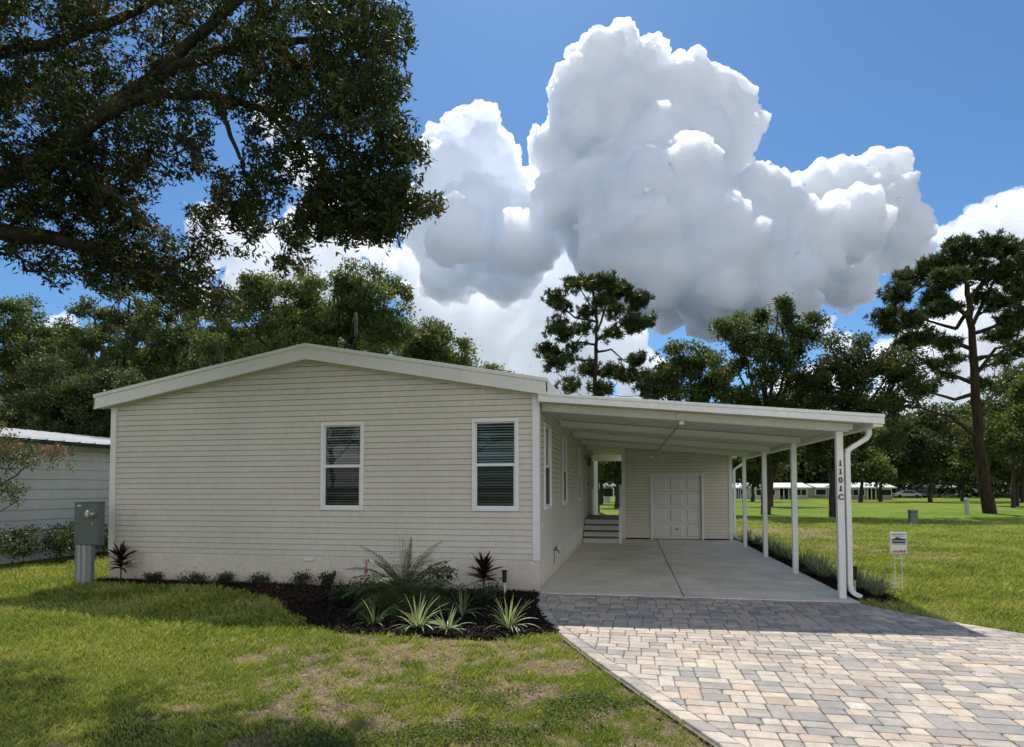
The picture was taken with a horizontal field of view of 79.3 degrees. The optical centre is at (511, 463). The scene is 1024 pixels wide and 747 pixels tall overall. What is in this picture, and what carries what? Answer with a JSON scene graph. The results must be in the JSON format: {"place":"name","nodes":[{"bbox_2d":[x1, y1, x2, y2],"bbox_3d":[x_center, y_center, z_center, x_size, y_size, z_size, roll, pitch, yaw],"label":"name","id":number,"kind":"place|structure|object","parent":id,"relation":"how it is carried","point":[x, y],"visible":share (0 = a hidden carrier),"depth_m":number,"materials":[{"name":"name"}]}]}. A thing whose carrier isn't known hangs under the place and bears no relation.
{"place":"outdoors","nodes":[
{"label":"outdoors","id":0,"kind":"place"},
{"bbox_2d":[0,488,1023,746],"bbox_3d":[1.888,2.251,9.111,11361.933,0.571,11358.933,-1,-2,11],"label":"ground","id":1,"kind":"structure","parent":0,"point":[808,508],"depth_m":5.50,"materials":[{"name":"green plant"}]},
{"bbox_2d":[0,527,28,564],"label":"hedge shrub","id":2,"kind":"object","parent":1,"relation":"on","point":[8,535],"visible":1,"depth_m":12.14,"materials":[{"name":"green plant"}]},
{"bbox_2d":[0,523,48,565],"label":"hedge shrub","id":3,"kind":"object","parent":1,"relation":"on","point":[20,534],"visible":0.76,"depth_m":12.75,"materials":[{"name":"green plant"}]},
{"bbox_2d":[0,292,77,426],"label":"oak tree","id":4,"kind":"object","parent":1,"relation":"on","point":[19,337],"visible":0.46,"depth_m":26.40,"materials":[{"name":"green plant"}]},
{"bbox_2d":[0,398,80,511],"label":"crape myrtle","id":5,"kind":"object","parent":1,"relation":"on","point":[22,454],"visible":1,"depth_m":12.06,"materials":[{"name":"green plant"}]},
{"bbox_2d":[36,522,74,562],"bbox_3d":[-9.893,1.743,13.581,1.035,0.927,1.036,-2,-3,45],"label":"hedge shrub","id":6,"kind":"object","parent":1,"relation":"on","point":[61,545],"visible":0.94,"depth_m":13.39,"materials":[{"name":"green plant"}]},
{"bbox_2d":[0,427,126,563],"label":"neighbour house","id":7,"kind":"structure","parent":1,"relation":"on","point":[51,494],"depth_m":14.21,"materials":[{"name":"white plastic"}]},
{"bbox_2d":[59,520,74,554],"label":"hedge shrub","id":8,"kind":"object","parent":1,"relation":"on","point":[70,525],"visible":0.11,"depth_m":13.89,"materials":[{"name":"green plant"}]},
{"bbox_2d":[0,351,147,508],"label":"laurel tree","id":9,"kind":"object","parent":1,"relation":"on","point":[73,411],"visible":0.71,"depth_m":19.47,"materials":[{"name":"green plant"}]},
{"bbox_2d":[74,501,104,585],"bbox_3d":[-7.140,1.374,10.346,0.530,1.470,0.245,-1,-2,11],"label":"meter pedestal","id":10,"kind":"object","parent":1,"relation":"on","point":[89,522],"visible":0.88,"depth_m":10.36,"materials":[{"name":"grey metal"}]},
{"bbox_2d":[95,524,107,554],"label":"hedge shrub","id":11,"kind":"object","parent":1,"relation":"on","point":[105,545],"visible":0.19,"depth_m":14.52,"materials":[{"name":"green plant"}]},
{"bbox_2d":[0,303,233,388],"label":"oak tree","id":12,"kind":"object","parent":1,"relation":"on","point":[107,350],"visible":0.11,"depth_m":35.21,"materials":[{"name":"green plant"}]},
{"bbox_2d":[50,282,234,462],"bbox_3d":[-14.232,-2.218,24.001,6.930,9.964,3.388,-1,-2,11],"label":"oak tree","id":13,"kind":"object","parent":1,"relation":"on","point":[176,340],"visible":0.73,"depth_m":23.58,"materials":[{"name":"green plant"}]},
{"bbox_2d":[55,350,246,435],"bbox_3d":[-17.551,-1.546,31.783,12.299,9.270,5.716,0,-2,-1],"label":"oak tree","id":14,"kind":"object","parent":1,"relation":"on","point":[200,362],"depth_m":31.54,"materials":[{"name":"green plant"}]},
{"bbox_2d":[0,0,448,320],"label":"oak tree","id":15,"kind":"object","parent":1,"relation":"on","point":[374,207],"visible":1,"depth_m":7.33,"materials":[{"name":"green plant"}]},
{"bbox_2d":[186,255,422,366],"bbox_3d":[-9.101,-3.062,26.935,9.897,11.877,4.803,-1,-2,11],"label":"oak tree","id":16,"kind":"object","parent":1,"relation":"on","point":[357,310],"visible":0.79,"depth_m":26.38,"materials":[{"name":"green plant"}]},
{"bbox_2d":[94,575,559,637],"bbox_3d":[-3.401,1.942,8.687,8.400,0.025,2.880,-1,-2,11],"label":"mulch bed","id":17,"kind":"object","parent":1,"relation":"on","point":[470,633],"visible":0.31,"depth_m":7.54,"materials":[{"name":"black wood"}]},
{"bbox_2d":[105,541,138,583],"bbox_3d":[-6.619,1.678,10.476,0.590,0.739,0.632,2,-3,-37],"label":"ti plant","id":18,"kind":"object","parent":17,"relation":"on","point":[121,558],"visible":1,"depth_m":10.46,"materials":[{"name":"purple plant"}]},
{"bbox_2d":[142,572,164,582],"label":"shrub","id":19,"kind":"object","parent":17,"relation":"on","point":[153,577],"visible":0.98,"depth_m":10.45,"materials":[{"name":"green plant"}]},
{"bbox_2d":[173,570,210,585],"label":"shrub","id":20,"kind":"object","parent":17,"relation":"on","point":[194,578],"visible":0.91,"depth_m":10.29,"materials":[{"name":"green plant"}]},
{"bbox_2d":[208,569,235,585],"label":"shrub","id":21,"kind":"object","parent":17,"relation":"on","point":[225,578],"visible":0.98,"depth_m":10.18,"materials":[{"name":"green plant"}]},
{"bbox_2d":[243,571,271,586],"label":"shrub","id":22,"kind":"object","parent":17,"relation":"on","point":[259,581],"visible":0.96,"depth_m":10.09,"materials":[{"name":"green plant"}]},
{"bbox_2d":[287,569,317,586],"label":"shrub","id":23,"kind":"object","parent":17,"relation":"on","point":[299,579],"visible":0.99,"depth_m":9.94,"materials":[{"name":"green plant"}]},
{"bbox_2d":[317,570,336,588],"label":"shrub","id":24,"kind":"object","parent":17,"relation":"on","point":[327,580],"visible":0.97,"depth_m":9.75,"materials":[{"name":"green plant"}]},
{"bbox_2d":[324,580,366,605],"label":"shrub","id":25,"kind":"object","parent":17,"relation":"on","point":[339,593],"visible":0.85,"depth_m":8.46,"materials":[{"name":"green plant"}]},
{"bbox_2d":[348,574,385,604],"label":"shrub","id":26,"kind":"object","parent":17,"relation":"on","point":[365,589],"visible":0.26,"depth_m":8.40,"materials":[{"name":"green plant"}]},
{"bbox_2d":[353,597,395,626],"bbox_3d":[-1.668,1.735,7.285,0.598,0.403,0.580,-1,-2,11],"label":"flax lily","id":27,"kind":"object","parent":17,"relation":"on","point":[372,614],"visible":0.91,"depth_m":7.26,"materials":[{"name":"green plant"}]},
{"bbox_2d":[341,536,464,622],"bbox_3d":[-1.415,1.633,8.039,1.586,1.463,1.624,-1,-2,11],"label":"pygmy date palm","id":28,"kind":"object","parent":17,"relation":"on","point":[409,586],"visible":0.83,"depth_m":7.82,"materials":[{"name":"green plant"}]},
{"bbox_2d":[384,594,444,635],"bbox_3d":[-1.076,1.694,7.021,0.739,0.471,0.772,-1,-2,11],"label":"flax lily","id":29,"kind":"object","parent":17,"relation":"on","point":[415,620],"visible":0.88,"depth_m":7.05,"materials":[{"name":"green plant"}]},
{"bbox_2d":[424,561,458,594],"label":"shrub","id":30,"kind":"object","parent":17,"relation":"on","point":[450,577],"visible":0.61,"depth_m":8.76,"materials":[{"name":"green plant"}]},
{"bbox_2d":[427,604,474,633],"bbox_3d":[-0.710,1.734,6.879,0.574,0.347,0.522,2,-3,-41],"label":"flax lily","id":31,"kind":"object","parent":17,"relation":"on","point":[449,621],"visible":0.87,"depth_m":6.90,"materials":[{"name":"green plant"}]},
{"bbox_2d":[430,590,485,616],"bbox_3d":[-0.627,1.717,7.742,0.702,0.404,0.597,-1,-2,11],"label":"flax lily","id":32,"kind":"object","parent":17,"relation":"on","point":[462,610],"visible":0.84,"depth_m":7.69,"materials":[{"name":"green plant"}]},
{"bbox_2d":[439,583,481,607],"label":"shrub","id":33,"kind":"object","parent":17,"relation":"on","point":[456,594],"visible":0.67,"depth_m":8.06,"materials":[{"name":"green plant"}]},
{"bbox_2d":[462,546,501,585],"bbox_3d":[-0.413,1.611,9.142,0.604,0.746,0.572,1,-2,-25],"label":"ti plant","id":34,"kind":"object","parent":17,"relation":"on","point":[484,564],"visible":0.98,"depth_m":9.10,"materials":[{"name":"purple plant"}]},
{"bbox_2d":[469,578,507,608],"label":"shrub","id":35,"kind":"object","parent":17,"relation":"on","point":[489,590],"visible":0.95,"depth_m":8.07,"materials":[{"name":"green plant"}]},
{"bbox_2d":[501,570,506,592],"bbox_3d":[-0.112,1.796,9.219,0.097,0.410,0.100,-1,-2,11],"label":"path light","id":36,"kind":"object","parent":17,"relation":"on","point":[504,576],"visible":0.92,"depth_m":9.20,"materials":[{"name":"black plastic"}]},
{"bbox_2d":[484,592,541,635],"bbox_3d":[0.020,1.689,7.006,0.746,0.488,0.747,-1,-2,11],"label":"flax lily","id":37,"kind":"object","parent":17,"relation":"on","point":[506,621],"visible":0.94,"depth_m":6.98,"materials":[{"name":"green plant"}]},
{"bbox_2d":[187,303,480,370],"bbox_3d":[-11.264,-3.441,37.762,18.730,13.485,5.452,0,-2,0],"label":"oak tree","id":38,"kind":"object","parent":1,"relation":"on","point":[340,338],"visible":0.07,"depth_m":37.22,"materials":[{"name":"green plant"}]},
{"bbox_2d":[7,593,681,742],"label":"fallen leaves","id":39,"kind":"object","parent":1,"relation":"on","point":[536,731],"visible":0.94,"depth_m":5.20,"materials":[{"name":"brown plant"}]},
{"bbox_2d":[93,343,597,591],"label":"manufactured house","id":40,"kind":"structure","parent":1,"relation":"on","point":[278,465],"depth_m":10.19,"materials":[{"name":"beige plastic"}]},
{"bbox_2d":[320,422,365,510],"bbox_3d":[-2.764,0.043,10.105,0.750,1.439,0.116,-1,-2,11],"label":"window","id":41,"kind":"structure","parent":40,"relation":"in","point":[323,465],"depth_m":10.12,"materials":[{"name":"plastic"}]},
{"bbox_2d":[472,418,518,510],"bbox_3d":[-0.255,0.020,9.621,0.740,1.439,0.116,-1,-2,11],"label":"window","id":42,"kind":"structure","parent":40,"relation":"in","point":[475,422],"depth_m":9.63,"materials":[{"name":"plastic"}]},
{"bbox_2d":[540,422,551,509],"bbox_3d":[0.571,0.050,10.482,0.116,1.439,0.810,-1,-2,11],"label":"window","id":43,"kind":"structure","parent":40,"relation":"in","point":[547,431],"depth_m":10.80,"materials":[{"name":"plastic"}]},
{"bbox_2d":[558,436,567,504],"bbox_3d":[1.090,0.151,13.166,0.116,1.439,0.780,-1,-2,11],"label":"window","id":44,"kind":"structure","parent":40,"relation":"in","point":[565,481],"depth_m":13.41,"materials":[{"name":"plastic"}]},
{"bbox_2d":[575,447,580,500],"bbox_3d":[1.813,0.291,16.909,0.116,1.439,0.750,-1,-2,11],"label":"window","id":45,"kind":"structure","parent":40,"relation":"in","point":[579,449],"depth_m":17.11,"materials":[{"name":"plastic"}]},
{"bbox_2d":[585,450,589,512],"bbox_3d":[2.461,0.556,20.086,0.100,2.080,1.050,-1,-2,11],"label":"door","id":46,"kind":"structure","parent":40,"relation":"in","point":[587,453],"depth_m":20.27,"materials":[{"name":"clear glass"}]},
{"bbox_2d":[590,459,593,489],"bbox_3d":[2.946,0.407,22.775,0.116,1.100,0.700,-1,-2,11],"label":"window","id":47,"kind":"structure","parent":40,"relation":"in","point":[592,479],"depth_m":22.44,"materials":[{"name":"plastic"}]},
{"bbox_2d":[586,445,620,460],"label":"porch roof","id":48,"kind":"structure","parent":40,"relation":"attached to","point":[603,453],"depth_m":20.90,"materials":[{"name":"white metal"}]},
{"bbox_2d":[390,316,482,366],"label":"oak tree","id":49,"kind":"object","parent":1,"relation":"on","point":[431,345],"visible":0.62,"depth_m":30.35,"materials":[{"name":"green plant"}]},
{"bbox_2d":[241,654,665,746],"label":"clover","id":50,"kind":"object","parent":1,"relation":"on","point":[330,742],"visible":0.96,"depth_m":4.17,"materials":[{"name":"green plant"}]},
{"bbox_2d":[475,361,514,372],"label":"oak tree","id":51,"kind":"object","parent":1,"relation":"on","point":[488,365],"visible":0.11,"depth_m":38.03,"materials":[{"name":"green plant"}]},
{"bbox_2d":[36,409,1020,497],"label":"distant wood","id":52,"kind":"object","parent":1,"relation":"on","point":[997,484],"visible":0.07,"depth_m":123.44,"materials":[{"name":"green plant"}]},
{"bbox_2d":[555,367,576,393],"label":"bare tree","id":53,"kind":"object","parent":1,"relation":"on","point":[565,382],"visible":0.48,"depth_m":29.95,"materials":[{"name":"brown plant"}]},
{"bbox_2d":[531,268,664,511],"bbox_3d":[5.632,-4.813,39.849,8.417,16.336,7.192,-1,-2,11],"label":"pine tree","id":54,"kind":"object","parent":1,"relation":"on","point":[613,294],"visible":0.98,"depth_m":39.15,"materials":[{"name":"green plant"}]},
{"bbox_2d":[599,482,615,502],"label":"long house","id":55,"kind":"structure","parent":1,"relation":"on","point":[608,492],"depth_m":69.92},
{"bbox_2d":[606,487,613,496],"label":"window","id":56,"kind":"structure","parent":55,"relation":"in","point":[611,494],"depth_m":69.91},
{"bbox_2d":[599,461,621,507],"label":"oak tree","id":57,"kind":"object","parent":1,"relation":"on","point":[610,470],"visible":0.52,"depth_m":47.44,"materials":[{"name":"green plant"}]},
{"bbox_2d":[599,473,621,503],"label":"oak tree","id":58,"kind":"object","parent":1,"relation":"on","point":[601,490],"visible":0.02,"depth_m":59.81,"materials":[{"name":"green plant"}]},
{"bbox_2d":[632,334,740,404],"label":"oak tree","id":59,"kind":"object","parent":1,"relation":"on","point":[672,374],"visible":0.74,"depth_m":38.08,"materials":[{"name":"green plant"}]},
{"bbox_2d":[540,539,859,602],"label":"carport slab","id":60,"kind":"structure","parent":1,"relation":"on","point":[725,569],"depth_m":11.28,"materials":[{"name":"concrete"}]},
{"bbox_2d":[583,485,621,542],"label":"porch steps","id":61,"kind":"structure","parent":60,"relation":"on","point":[602,528],"depth_m":17.95,"materials":[{"name":"white wood"}]},
{"bbox_2d":[621,447,737,539],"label":"storage shed","id":62,"kind":"structure","parent":60,"relation":"on","point":[681,495],"depth_m":18.77,"materials":[{"name":"beige plastic"}]},
{"bbox_2d":[650,474,703,539],"bbox_3d":[5.000,1.305,18.745,1.560,1.990,0.104,-1,-2,11],"label":"garage door","id":63,"kind":"structure","parent":62,"relation":"in","point":[673,515],"depth_m":18.76,"materials":[{"name":"white plastic"}]},
{"bbox_2d":[538,393,884,598],"bbox_3d":[3.723,0.605,13.893,4.784,3.026,10.349,-1,-2,11],"label":"carport","id":64,"kind":"object","parent":60,"relation":"on","point":[744,432],"visible":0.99,"depth_m":9.70,"materials":[{"name":"metal"}]},
{"bbox_2d":[736,483,750,497],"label":"long house","id":65,"kind":"structure","parent":1,"relation":"on","point":[738,491],"depth_m":111.96,"materials":[{"name":"white"}]},
{"bbox_2d":[732,451,799,501],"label":"oak tree","id":66,"kind":"object","parent":1,"relation":"on","point":[753,478],"visible":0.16,"depth_m":78.91,"materials":[{"name":"green plant"}]},
{"bbox_2d":[732,445,807,505],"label":"oak tree","id":67,"kind":"object","parent":1,"relation":"on","point":[783,456],"visible":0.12,"depth_m":51.75,"materials":[{"name":"green plant"}]},
{"bbox_2d":[702,291,838,514],"bbox_3d":[15.231,-3.296,35.782,8.167,12.922,4.448,0,-2,-4],"label":"oak tree","id":68,"kind":"object","parent":1,"relation":"on","point":[770,346],"visible":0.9,"depth_m":35.42,"materials":[{"name":"green plant"}]},
{"bbox_2d":[740,483,812,498],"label":"long house","id":69,"kind":"structure","parent":1,"relation":"on","point":[781,490],"depth_m":103.99,"materials":[{"name":"white"}]},
{"bbox_2d":[536,593,1023,746],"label":"paver driveway","id":70,"kind":"structure","parent":1,"relation":"on","point":[909,679],"depth_m":5.47,"materials":[{"name":"beige stone"}]},
{"bbox_2d":[786,449,828,487],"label":"oak tree","id":71,"kind":"object","parent":1,"relation":"on","point":[810,472],"visible":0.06,"depth_m":139.11,"materials":[{"name":"green plant"}]},
{"bbox_2d":[806,484,829,498],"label":"long house","id":72,"kind":"structure","parent":1,"relation":"on","point":[820,491],"depth_m":110.18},
{"bbox_2d":[742,542,903,602],"bbox_3d":[6.033,2.093,13.238,0.600,0.024,9.480,-1,-2,11],"label":"mulch strip","id":73,"kind":"object","parent":1,"relation":"on","point":[835,584],"visible":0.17,"depth_m":9.51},
{"bbox_2d":[749,532,762,543],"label":"border grass","id":74,"kind":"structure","parent":73,"relation":"on","point":[756,538],"depth_m":17.11,"materials":[{"name":"green plant"}]},
{"bbox_2d":[762,536,791,551],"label":"border grass","id":75,"kind":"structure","parent":73,"relation":"on","point":[774,544],"depth_m":14.85,"materials":[{"name":"green plant"}]},
{"bbox_2d":[769,539,790,556],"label":"border grass","id":76,"kind":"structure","parent":73,"relation":"on","point":[776,549],"depth_m":14.10,"materials":[{"name":"green plant"}]},
{"bbox_2d":[778,545,802,558],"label":"border grass","id":77,"kind":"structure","parent":73,"relation":"on","point":[786,555],"depth_m":13.40,"materials":[{"name":"green plant"}]},
{"bbox_2d":[789,548,815,562],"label":"border grass","id":78,"kind":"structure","parent":73,"relation":"on","point":[804,556],"depth_m":12.68,"materials":[{"name":"green plant"}]},
{"bbox_2d":[789,546,833,567],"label":"border grass","id":79,"kind":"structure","parent":73,"relation":"on","point":[809,553],"depth_m":12.01,"materials":[{"name":"green plant"}]},
{"bbox_2d":[798,550,833,571],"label":"border grass","id":80,"kind":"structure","parent":73,"relation":"on","point":[811,564],"depth_m":11.41,"materials":[{"name":"green plant"}]},
{"bbox_2d":[798,554,836,577],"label":"border grass","id":81,"kind":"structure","parent":73,"relation":"on","point":[823,571],"depth_m":10.78,"materials":[{"name":"green plant"}]},
{"bbox_2d":[741,540,899,600],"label":"mulch chips","id":82,"kind":"object","parent":73,"relation":"on","point":[832,583],"visible":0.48,"depth_m":10.57,"materials":[{"name":"black wood"}]},
{"bbox_2d":[853,566,857,590],"bbox_3d":[5.139,1.766,9.255,0.097,0.450,0.100,-1,-2,11],"label":"path light","id":83,"kind":"object","parent":73,"relation":"on","point":[855,573],"visible":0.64,"depth_m":9.23,"materials":[{"name":"black plastic"}]},
{"bbox_2d":[853,565,885,588],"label":"border grass","id":84,"kind":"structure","parent":73,"relation":"on","point":[859,582],"depth_m":9.53,"materials":[{"name":"green plant"}]},
{"bbox_2d":[853,567,909,596],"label":"border grass","id":85,"kind":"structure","parent":73,"relation":"on","point":[876,588],"depth_m":8.98,"materials":[{"name":"green plant"}]},
{"bbox_2d":[766,327,937,516],"bbox_3d":[17.342,-2.182,33.097,10.284,10.454,5.063,-1,-2,11],"label":"oak tree","id":86,"kind":"object","parent":1,"relation":"on","point":[890,369],"visible":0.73,"depth_m":32.40,"materials":[{"name":"green plant"}]},
{"bbox_2d":[826,482,896,499],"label":"long house","id":87,"kind":"structure","parent":1,"relation":"on","point":[871,492],"depth_m":99.94,"materials":[{"name":"white"}]},
{"bbox_2d":[826,446,897,501],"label":"oak tree","id":88,"kind":"object","parent":1,"relation":"on","point":[869,467],"visible":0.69,"depth_m":72.84,"materials":[{"name":"green plant"}]},
{"bbox_2d":[851,422,923,500],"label":"oak tree","id":89,"kind":"object","parent":1,"relation":"on","point":[896,480],"visible":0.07,"depth_m":83.03,"materials":[{"name":"green plant"}]},
{"bbox_2d":[889,532,906,592],"bbox_3d":[5.870,1.553,9.370,0.230,1.020,0.053,-1,-2,11],"label":"yard sign","id":90,"kind":"object","parent":1,"relation":"on","point":[897,542],"visible":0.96,"depth_m":9.36,"materials":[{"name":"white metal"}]},
{"bbox_2d":[888,412,916,490],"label":"oak tree","id":91,"kind":"object","parent":1,"relation":"on","point":[891,426],"visible":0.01,"depth_m":137.48,"materials":[{"name":"green plant"}]},
{"bbox_2d":[892,490,921,497],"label":"parked car","id":92,"kind":"object","parent":1,"relation":"on","point":[901,493],"visible":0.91,"depth_m":111.21,"materials":[{"name":"paint"}]},
{"bbox_2d":[907,510,917,522],"bbox_3d":[17.869,2.402,27.511,0.340,0.680,0.340,-1,-2,11],"label":"utility pedestal","id":93,"kind":"object","parent":1,"relation":"on","point":[912,515],"visible":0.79,"depth_m":27.38,"materials":[{"name":"metal"}]},
{"bbox_2d":[906,490,933,497],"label":"parked car","id":94,"kind":"object","parent":1,"relation":"on","point":[923,492],"visible":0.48,"depth_m":115.05,"materials":[{"name":"paint"}]},
{"bbox_2d":[887,472,955,489],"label":"oak tree","id":95,"kind":"object","parent":1,"relation":"on","point":[946,478],"visible":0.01,"depth_m":128.49,"materials":[{"name":"green plant"}]},
{"bbox_2d":[877,398,975,501],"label":"oak tree","id":96,"kind":"object","parent":1,"relation":"on","point":[916,463],"visible":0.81,"depth_m":76.89,"materials":[{"name":"green plant"}]},
{"bbox_2d":[911,484,956,496],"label":"long house","id":97,"kind":"structure","parent":1,"relation":"on","point":[937,487],"depth_m":121.95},
{"bbox_2d":[861,226,1023,513],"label":"pine tree","id":98,"kind":"object","parent":1,"relation":"on","point":[942,271],"visible":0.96,"depth_m":36.17,"materials":[{"name":"green plant"}]},
{"bbox_2d":[927,403,997,500],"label":"oak tree","id":99,"kind":"object","parent":1,"relation":"on","point":[963,411],"visible":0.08,"depth_m":87.68,"materials":[{"name":"green plant"}]},
{"bbox_2d":[964,498,968,514],"bbox_3d":[25.803,2.480,35.023,0.220,1.050,0.220,-1,-2,11],"label":"utility pedestal","id":100,"kind":"object","parent":1,"relation":"on","point":[966,505],"visible":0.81,"depth_m":34.95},
{"bbox_2d":[940,394,1000,492],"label":"oak tree","id":101,"kind":"object","parent":1,"relation":"on","point":[967,417],"visible":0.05,"depth_m":149.30,"materials":[{"name":"green plant"}]},
{"bbox_2d":[940,360,1023,505],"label":"oak tree","id":102,"kind":"object","parent":1,"relation":"on","point":[965,450],"visible":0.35,"depth_m":54.87,"materials":[{"name":"green plant"}]},
{"bbox_2d":[972,435,1023,501],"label":"oak tree","id":103,"kind":"object","parent":1,"relation":"on","point":[1022,494],"visible":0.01,"depth_m":79.78,"materials":[{"name":"green plant"}]},
{"bbox_2d":[983,370,1023,507],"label":"oak tree","id":104,"kind":"object","parent":1,"relation":"on","point":[1013,438],"visible":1,"depth_m":47.95,"materials":[{"name":"green plant"}]},
{"bbox_2d":[0,0,1023,485],"label":"sky","id":105,"kind":"structure","parent":0,"point":[724,157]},
{"bbox_2d":[750,534,784,548],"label":"border grass","id":106,"kind":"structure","parent":0,"point":[761,543],"depth_m":15.61,"materials":[{"name":"green plant"}]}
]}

